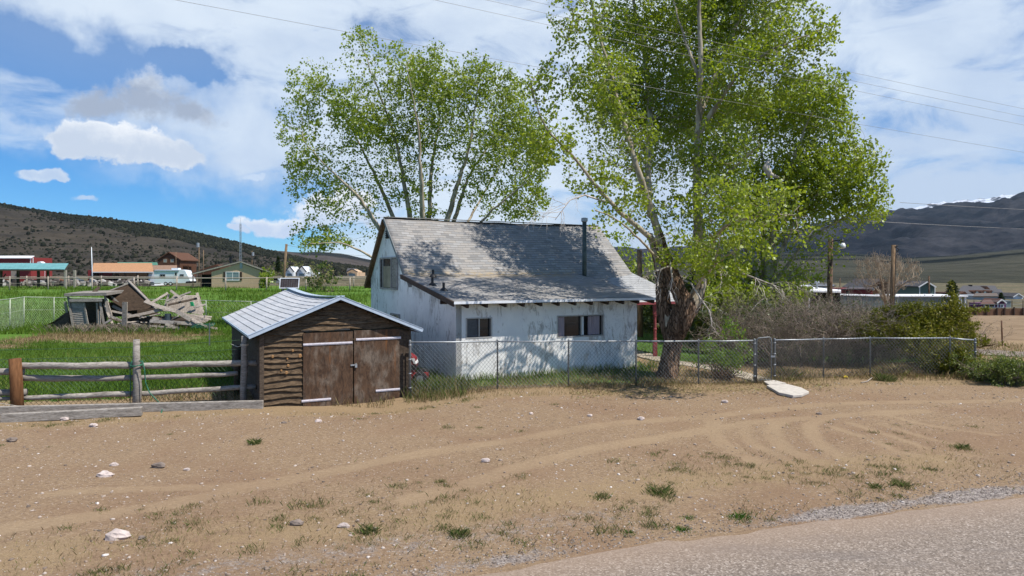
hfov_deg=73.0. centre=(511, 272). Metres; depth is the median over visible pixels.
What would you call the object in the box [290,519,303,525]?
rock
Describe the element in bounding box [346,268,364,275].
house
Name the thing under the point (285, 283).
solar panel
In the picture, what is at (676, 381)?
verge grass
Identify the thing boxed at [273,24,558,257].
cottonwood tree
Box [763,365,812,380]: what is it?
weed tuft
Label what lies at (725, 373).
dark shrub
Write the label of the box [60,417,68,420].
rock
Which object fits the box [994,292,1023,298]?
house
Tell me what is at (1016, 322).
ground
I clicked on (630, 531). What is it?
weed tuft
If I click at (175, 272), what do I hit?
camper trailer
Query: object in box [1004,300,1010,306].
metal shed
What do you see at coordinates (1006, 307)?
wire fence
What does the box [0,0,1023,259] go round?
sky
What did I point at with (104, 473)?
rock
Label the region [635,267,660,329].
dark shrub
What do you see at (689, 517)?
weed tuft
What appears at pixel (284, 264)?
utility pole
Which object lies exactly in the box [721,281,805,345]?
bare shrub
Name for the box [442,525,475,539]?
weed tuft
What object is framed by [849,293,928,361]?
bare shrub
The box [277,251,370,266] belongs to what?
distant hill
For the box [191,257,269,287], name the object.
house
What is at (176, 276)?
pole fence
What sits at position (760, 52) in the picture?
power line
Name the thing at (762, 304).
dark shrub
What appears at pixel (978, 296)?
house
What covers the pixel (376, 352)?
door
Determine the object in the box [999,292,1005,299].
conifer
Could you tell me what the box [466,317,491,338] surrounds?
window
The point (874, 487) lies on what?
weed tuft
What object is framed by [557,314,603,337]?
window
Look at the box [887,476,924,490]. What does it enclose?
weed tuft
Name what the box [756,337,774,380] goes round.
gate
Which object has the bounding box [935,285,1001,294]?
house
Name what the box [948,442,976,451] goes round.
weed tuft
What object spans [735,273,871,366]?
bare shrub
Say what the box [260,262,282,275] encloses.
distant tree
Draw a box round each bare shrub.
[684,287,808,364]
[716,302,828,368]
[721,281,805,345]
[728,278,849,362]
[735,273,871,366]
[751,281,900,368]
[786,287,932,367]
[810,270,903,358]
[822,277,938,366]
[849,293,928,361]
[950,315,1014,357]
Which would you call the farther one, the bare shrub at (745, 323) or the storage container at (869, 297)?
the storage container at (869, 297)
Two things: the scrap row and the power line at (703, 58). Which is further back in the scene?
the scrap row
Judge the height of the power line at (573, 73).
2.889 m
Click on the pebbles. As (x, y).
(350, 534)
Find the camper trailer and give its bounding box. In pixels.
[154,268,195,285]
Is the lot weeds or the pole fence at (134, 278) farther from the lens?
the pole fence at (134, 278)
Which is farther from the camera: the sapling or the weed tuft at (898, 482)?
the sapling
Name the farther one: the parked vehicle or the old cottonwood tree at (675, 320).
the parked vehicle
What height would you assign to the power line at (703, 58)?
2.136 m
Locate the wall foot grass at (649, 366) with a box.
[411,359,686,390]
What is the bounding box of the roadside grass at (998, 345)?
[872,339,1023,381]
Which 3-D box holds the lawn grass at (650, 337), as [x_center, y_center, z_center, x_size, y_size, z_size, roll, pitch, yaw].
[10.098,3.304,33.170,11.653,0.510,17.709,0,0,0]
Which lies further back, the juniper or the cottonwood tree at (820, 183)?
the cottonwood tree at (820, 183)
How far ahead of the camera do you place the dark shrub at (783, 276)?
34.06 m
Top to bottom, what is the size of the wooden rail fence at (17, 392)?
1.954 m
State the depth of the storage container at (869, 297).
84.00 m
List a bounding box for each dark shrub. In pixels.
[258,267,275,287]
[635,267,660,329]
[637,277,693,331]
[646,270,724,338]
[684,303,734,353]
[706,357,746,379]
[720,262,778,321]
[737,298,798,357]
[741,266,827,315]
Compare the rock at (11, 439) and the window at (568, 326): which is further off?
the window at (568, 326)
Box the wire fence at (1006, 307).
[981,307,1023,307]
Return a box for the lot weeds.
[0,394,1008,575]
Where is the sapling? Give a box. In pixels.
[690,316,763,373]
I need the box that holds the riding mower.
[411,353,429,383]
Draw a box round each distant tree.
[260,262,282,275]
[272,258,303,279]
[295,262,332,279]
[304,260,342,291]
[604,222,665,279]
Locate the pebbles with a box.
[0,383,1023,575]
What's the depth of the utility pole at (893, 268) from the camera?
39.89 m
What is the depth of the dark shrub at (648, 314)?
37.37 m
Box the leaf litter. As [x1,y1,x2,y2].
[567,379,849,399]
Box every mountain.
[614,192,1023,258]
[908,194,1015,208]
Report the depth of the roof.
200.00 m
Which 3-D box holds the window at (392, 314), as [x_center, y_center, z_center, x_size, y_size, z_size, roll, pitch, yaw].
[-4.326,1.985,25.612,0.060,0.930,1.100,0,0,-27]
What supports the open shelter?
on the ground at (1016, 322)
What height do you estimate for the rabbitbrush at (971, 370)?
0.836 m
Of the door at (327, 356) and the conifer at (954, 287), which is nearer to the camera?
the door at (327, 356)
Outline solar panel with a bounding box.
[279,278,299,290]
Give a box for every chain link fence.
[408,338,755,396]
[773,336,976,380]
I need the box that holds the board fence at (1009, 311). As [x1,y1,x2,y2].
[941,307,1023,315]
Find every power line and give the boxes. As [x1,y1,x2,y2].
[178,0,1019,151]
[436,0,1021,124]
[488,0,1023,116]
[528,0,1022,108]
[856,220,1016,228]
[900,202,1023,209]
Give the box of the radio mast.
[239,218,241,260]
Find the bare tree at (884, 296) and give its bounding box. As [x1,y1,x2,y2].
[852,251,923,315]
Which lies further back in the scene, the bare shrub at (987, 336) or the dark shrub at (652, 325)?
the dark shrub at (652, 325)
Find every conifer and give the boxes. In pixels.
[275,256,281,272]
[945,280,959,293]
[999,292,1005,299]
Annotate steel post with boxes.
[1001,320,1002,345]
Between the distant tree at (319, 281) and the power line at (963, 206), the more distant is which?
the distant tree at (319, 281)
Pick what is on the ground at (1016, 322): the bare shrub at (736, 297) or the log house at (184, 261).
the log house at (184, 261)
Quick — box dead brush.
[31,322,184,332]
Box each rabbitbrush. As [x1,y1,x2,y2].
[945,351,1023,386]
[959,354,1009,380]
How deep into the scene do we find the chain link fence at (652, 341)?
19.30 m
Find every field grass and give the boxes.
[0,284,370,333]
[0,329,394,407]
[0,331,443,401]
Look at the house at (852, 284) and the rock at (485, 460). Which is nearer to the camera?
the rock at (485, 460)
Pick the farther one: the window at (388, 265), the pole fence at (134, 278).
the pole fence at (134, 278)
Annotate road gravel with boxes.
[106,464,1023,575]
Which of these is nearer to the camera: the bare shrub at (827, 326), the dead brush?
the bare shrub at (827, 326)
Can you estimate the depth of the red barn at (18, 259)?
260.00 m
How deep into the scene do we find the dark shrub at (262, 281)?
114.73 m
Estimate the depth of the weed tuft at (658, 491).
10.03 m
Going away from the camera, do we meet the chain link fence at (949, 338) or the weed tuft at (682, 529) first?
the weed tuft at (682, 529)
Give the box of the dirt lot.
[0,334,1023,575]
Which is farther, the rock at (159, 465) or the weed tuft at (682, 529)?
the rock at (159, 465)
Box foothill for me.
[622,249,1023,282]
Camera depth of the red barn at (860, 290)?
170.00 m
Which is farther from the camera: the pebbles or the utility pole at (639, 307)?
the utility pole at (639, 307)
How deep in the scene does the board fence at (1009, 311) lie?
83.98 m
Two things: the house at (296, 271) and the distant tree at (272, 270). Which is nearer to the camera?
the distant tree at (272, 270)
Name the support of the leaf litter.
on the dirt lot
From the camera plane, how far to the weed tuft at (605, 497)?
9.83 m
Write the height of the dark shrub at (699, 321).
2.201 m
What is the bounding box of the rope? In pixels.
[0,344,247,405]
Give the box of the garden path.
[637,351,767,382]
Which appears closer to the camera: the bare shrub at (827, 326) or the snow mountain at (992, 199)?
the bare shrub at (827, 326)
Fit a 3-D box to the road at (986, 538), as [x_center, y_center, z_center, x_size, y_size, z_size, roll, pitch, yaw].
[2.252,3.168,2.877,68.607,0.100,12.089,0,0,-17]
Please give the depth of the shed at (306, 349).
17.41 m
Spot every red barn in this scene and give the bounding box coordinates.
[0,256,51,279]
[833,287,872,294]
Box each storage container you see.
[840,294,898,310]
[875,294,967,308]
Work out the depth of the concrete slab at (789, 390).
18.32 m
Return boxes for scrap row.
[3,279,153,286]
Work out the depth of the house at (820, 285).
184.92 m
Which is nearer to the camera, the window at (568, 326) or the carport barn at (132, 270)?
the window at (568, 326)
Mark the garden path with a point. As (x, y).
(657, 357)
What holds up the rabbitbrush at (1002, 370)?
on the dirt lot
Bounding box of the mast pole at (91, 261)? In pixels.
[91,247,92,275]
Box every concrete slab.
[764,380,785,384]
[767,384,808,397]
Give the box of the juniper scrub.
[0,203,368,275]
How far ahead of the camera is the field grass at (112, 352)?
25.14 m
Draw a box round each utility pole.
[196,243,199,281]
[281,244,287,291]
[637,250,642,336]
[890,245,898,306]
[928,276,929,293]
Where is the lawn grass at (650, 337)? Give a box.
[637,324,935,362]
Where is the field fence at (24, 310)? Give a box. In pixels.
[0,296,258,330]
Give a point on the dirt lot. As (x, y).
(134, 461)
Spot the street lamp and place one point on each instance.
(829, 283)
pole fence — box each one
[0,276,650,290]
[4,275,646,287]
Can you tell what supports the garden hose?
hanging from the wooden rail fence at (17, 392)
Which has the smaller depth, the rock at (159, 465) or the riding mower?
the rock at (159, 465)
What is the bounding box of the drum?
[165,314,170,320]
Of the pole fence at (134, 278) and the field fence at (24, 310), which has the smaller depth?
the field fence at (24, 310)
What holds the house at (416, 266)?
on the dirt lot
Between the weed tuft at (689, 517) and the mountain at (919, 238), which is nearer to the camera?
the weed tuft at (689, 517)
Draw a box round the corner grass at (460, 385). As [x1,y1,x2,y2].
[401,374,471,402]
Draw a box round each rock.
[6,437,17,441]
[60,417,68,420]
[96,470,113,476]
[105,528,130,540]
[151,462,164,468]
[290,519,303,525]
[337,522,349,527]
[481,458,489,461]
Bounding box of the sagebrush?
[0,237,365,275]
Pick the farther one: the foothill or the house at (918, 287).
the foothill
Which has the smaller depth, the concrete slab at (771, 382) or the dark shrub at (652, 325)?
the concrete slab at (771, 382)
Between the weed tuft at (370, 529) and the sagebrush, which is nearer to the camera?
the weed tuft at (370, 529)
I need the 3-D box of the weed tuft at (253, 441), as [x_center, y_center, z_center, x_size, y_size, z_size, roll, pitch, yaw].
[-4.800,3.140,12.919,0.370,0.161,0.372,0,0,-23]
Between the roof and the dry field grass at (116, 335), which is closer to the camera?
the dry field grass at (116, 335)
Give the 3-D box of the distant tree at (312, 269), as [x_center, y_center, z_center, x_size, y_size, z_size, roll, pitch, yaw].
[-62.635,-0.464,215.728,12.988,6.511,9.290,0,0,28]
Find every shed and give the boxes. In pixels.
[11,271,44,281]
[45,280,216,331]
[117,262,157,271]
[222,288,422,406]
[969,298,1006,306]
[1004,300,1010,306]
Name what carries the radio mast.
on the ground at (1016, 322)
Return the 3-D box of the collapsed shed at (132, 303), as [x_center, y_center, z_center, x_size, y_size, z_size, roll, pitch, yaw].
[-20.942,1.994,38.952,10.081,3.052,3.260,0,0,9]
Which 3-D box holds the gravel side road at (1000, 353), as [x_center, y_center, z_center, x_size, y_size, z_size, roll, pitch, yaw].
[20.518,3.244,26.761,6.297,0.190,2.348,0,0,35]
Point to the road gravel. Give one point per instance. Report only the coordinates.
(715, 530)
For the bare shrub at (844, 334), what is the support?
on the dirt lot
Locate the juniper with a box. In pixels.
[837,279,1009,373]
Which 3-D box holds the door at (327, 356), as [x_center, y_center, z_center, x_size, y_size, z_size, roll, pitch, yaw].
[-4.586,2.450,17.219,1.265,1.920,0.049,0,0,-27]
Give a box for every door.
[302,331,352,405]
[354,329,400,403]
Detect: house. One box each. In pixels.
[156,252,197,279]
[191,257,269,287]
[285,266,319,275]
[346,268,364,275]
[364,217,674,380]
[803,283,835,287]
[842,279,887,294]
[889,281,935,293]
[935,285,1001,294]
[957,293,998,299]
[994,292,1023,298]
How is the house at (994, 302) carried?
on the ground at (1016, 322)
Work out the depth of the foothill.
702.68 m
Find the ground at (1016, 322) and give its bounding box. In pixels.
[0,276,1023,340]
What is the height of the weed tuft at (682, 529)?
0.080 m
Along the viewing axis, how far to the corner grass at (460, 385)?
18.38 m
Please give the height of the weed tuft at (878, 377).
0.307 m
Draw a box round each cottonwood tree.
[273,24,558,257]
[513,0,844,379]
[692,61,894,320]
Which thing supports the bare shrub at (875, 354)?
on the dirt lot
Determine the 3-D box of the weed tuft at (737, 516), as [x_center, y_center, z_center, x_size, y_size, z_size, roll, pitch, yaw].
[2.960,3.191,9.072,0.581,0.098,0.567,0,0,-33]
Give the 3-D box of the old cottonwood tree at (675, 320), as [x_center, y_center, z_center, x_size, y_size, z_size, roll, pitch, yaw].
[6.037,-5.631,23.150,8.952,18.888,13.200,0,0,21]
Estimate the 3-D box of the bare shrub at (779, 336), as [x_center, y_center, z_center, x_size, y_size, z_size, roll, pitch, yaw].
[8.713,2.233,23.765,4.087,2.664,3.562,0,0,32]
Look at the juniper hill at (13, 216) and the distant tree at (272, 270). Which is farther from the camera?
the juniper hill at (13, 216)
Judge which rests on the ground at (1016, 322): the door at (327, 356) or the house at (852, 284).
the house at (852, 284)
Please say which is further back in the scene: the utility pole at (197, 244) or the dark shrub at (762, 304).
the utility pole at (197, 244)
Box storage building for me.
[777,281,840,314]
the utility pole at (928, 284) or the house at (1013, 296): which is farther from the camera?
the house at (1013, 296)
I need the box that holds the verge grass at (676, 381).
[406,354,1010,404]
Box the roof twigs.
[450,274,618,292]
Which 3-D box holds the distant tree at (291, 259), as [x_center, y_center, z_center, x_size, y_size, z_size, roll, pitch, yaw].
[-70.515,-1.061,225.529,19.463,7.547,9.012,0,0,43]
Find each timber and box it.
[0,400,263,414]
[0,406,142,422]
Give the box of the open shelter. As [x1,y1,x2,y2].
[0,263,75,288]
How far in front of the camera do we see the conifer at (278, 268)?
189.76 m
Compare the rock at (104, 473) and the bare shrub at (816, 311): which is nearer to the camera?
the rock at (104, 473)
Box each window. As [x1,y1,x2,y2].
[226,272,238,280]
[380,257,397,289]
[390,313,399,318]
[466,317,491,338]
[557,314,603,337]
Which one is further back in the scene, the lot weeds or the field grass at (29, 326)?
the field grass at (29, 326)
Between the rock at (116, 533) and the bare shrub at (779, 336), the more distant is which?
the bare shrub at (779, 336)
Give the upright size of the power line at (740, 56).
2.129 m
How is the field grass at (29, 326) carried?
on the ground at (1016, 322)
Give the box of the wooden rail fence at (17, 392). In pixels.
[0,336,257,405]
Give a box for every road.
[478,497,1023,575]
[951,348,1023,356]
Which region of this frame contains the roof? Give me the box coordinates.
[200,265,228,274]
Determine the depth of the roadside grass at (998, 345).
25.24 m
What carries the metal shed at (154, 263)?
on the ground at (1016, 322)
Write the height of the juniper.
3.684 m
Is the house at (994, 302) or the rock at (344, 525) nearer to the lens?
the rock at (344, 525)
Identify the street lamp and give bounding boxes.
[826,239,845,336]
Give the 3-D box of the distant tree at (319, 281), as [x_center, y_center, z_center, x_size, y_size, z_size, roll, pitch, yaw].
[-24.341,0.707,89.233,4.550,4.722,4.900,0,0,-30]
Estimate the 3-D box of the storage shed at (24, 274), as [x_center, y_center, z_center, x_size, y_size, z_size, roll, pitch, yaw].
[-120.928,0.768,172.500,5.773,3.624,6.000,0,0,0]
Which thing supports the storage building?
on the ground at (1016, 322)
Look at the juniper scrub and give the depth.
966.06 m
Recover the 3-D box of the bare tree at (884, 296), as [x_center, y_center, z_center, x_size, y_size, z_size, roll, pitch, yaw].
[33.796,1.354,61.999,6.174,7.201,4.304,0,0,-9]
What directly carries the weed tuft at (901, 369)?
on the dirt lot
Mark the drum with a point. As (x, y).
(167, 316)
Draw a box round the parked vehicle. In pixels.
[269,278,279,284]
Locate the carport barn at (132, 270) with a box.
[88,263,176,285]
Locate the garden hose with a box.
[129,360,162,412]
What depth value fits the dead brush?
36.82 m
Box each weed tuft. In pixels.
[246,438,261,445]
[347,522,387,538]
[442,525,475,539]
[586,490,618,501]
[621,529,634,536]
[641,483,681,500]
[669,523,702,535]
[678,513,701,519]
[721,509,757,522]
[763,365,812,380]
[862,362,925,377]
[862,482,888,489]
[863,371,903,381]
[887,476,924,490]
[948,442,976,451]
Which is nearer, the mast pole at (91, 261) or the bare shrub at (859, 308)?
the bare shrub at (859, 308)
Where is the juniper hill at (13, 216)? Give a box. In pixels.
[0,204,366,276]
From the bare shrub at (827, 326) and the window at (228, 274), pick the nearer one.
the bare shrub at (827, 326)
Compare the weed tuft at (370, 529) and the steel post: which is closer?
the weed tuft at (370, 529)
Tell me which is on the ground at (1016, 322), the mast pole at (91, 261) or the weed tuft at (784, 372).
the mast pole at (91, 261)
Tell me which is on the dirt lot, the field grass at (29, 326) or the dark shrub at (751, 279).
the dark shrub at (751, 279)
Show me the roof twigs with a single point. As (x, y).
(530, 283)
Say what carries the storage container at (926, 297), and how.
on the ground at (1016, 322)
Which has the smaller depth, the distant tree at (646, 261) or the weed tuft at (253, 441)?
the weed tuft at (253, 441)
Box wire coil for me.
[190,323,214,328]
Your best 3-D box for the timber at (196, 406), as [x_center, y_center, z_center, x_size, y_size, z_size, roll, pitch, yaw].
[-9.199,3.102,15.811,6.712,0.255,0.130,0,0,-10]

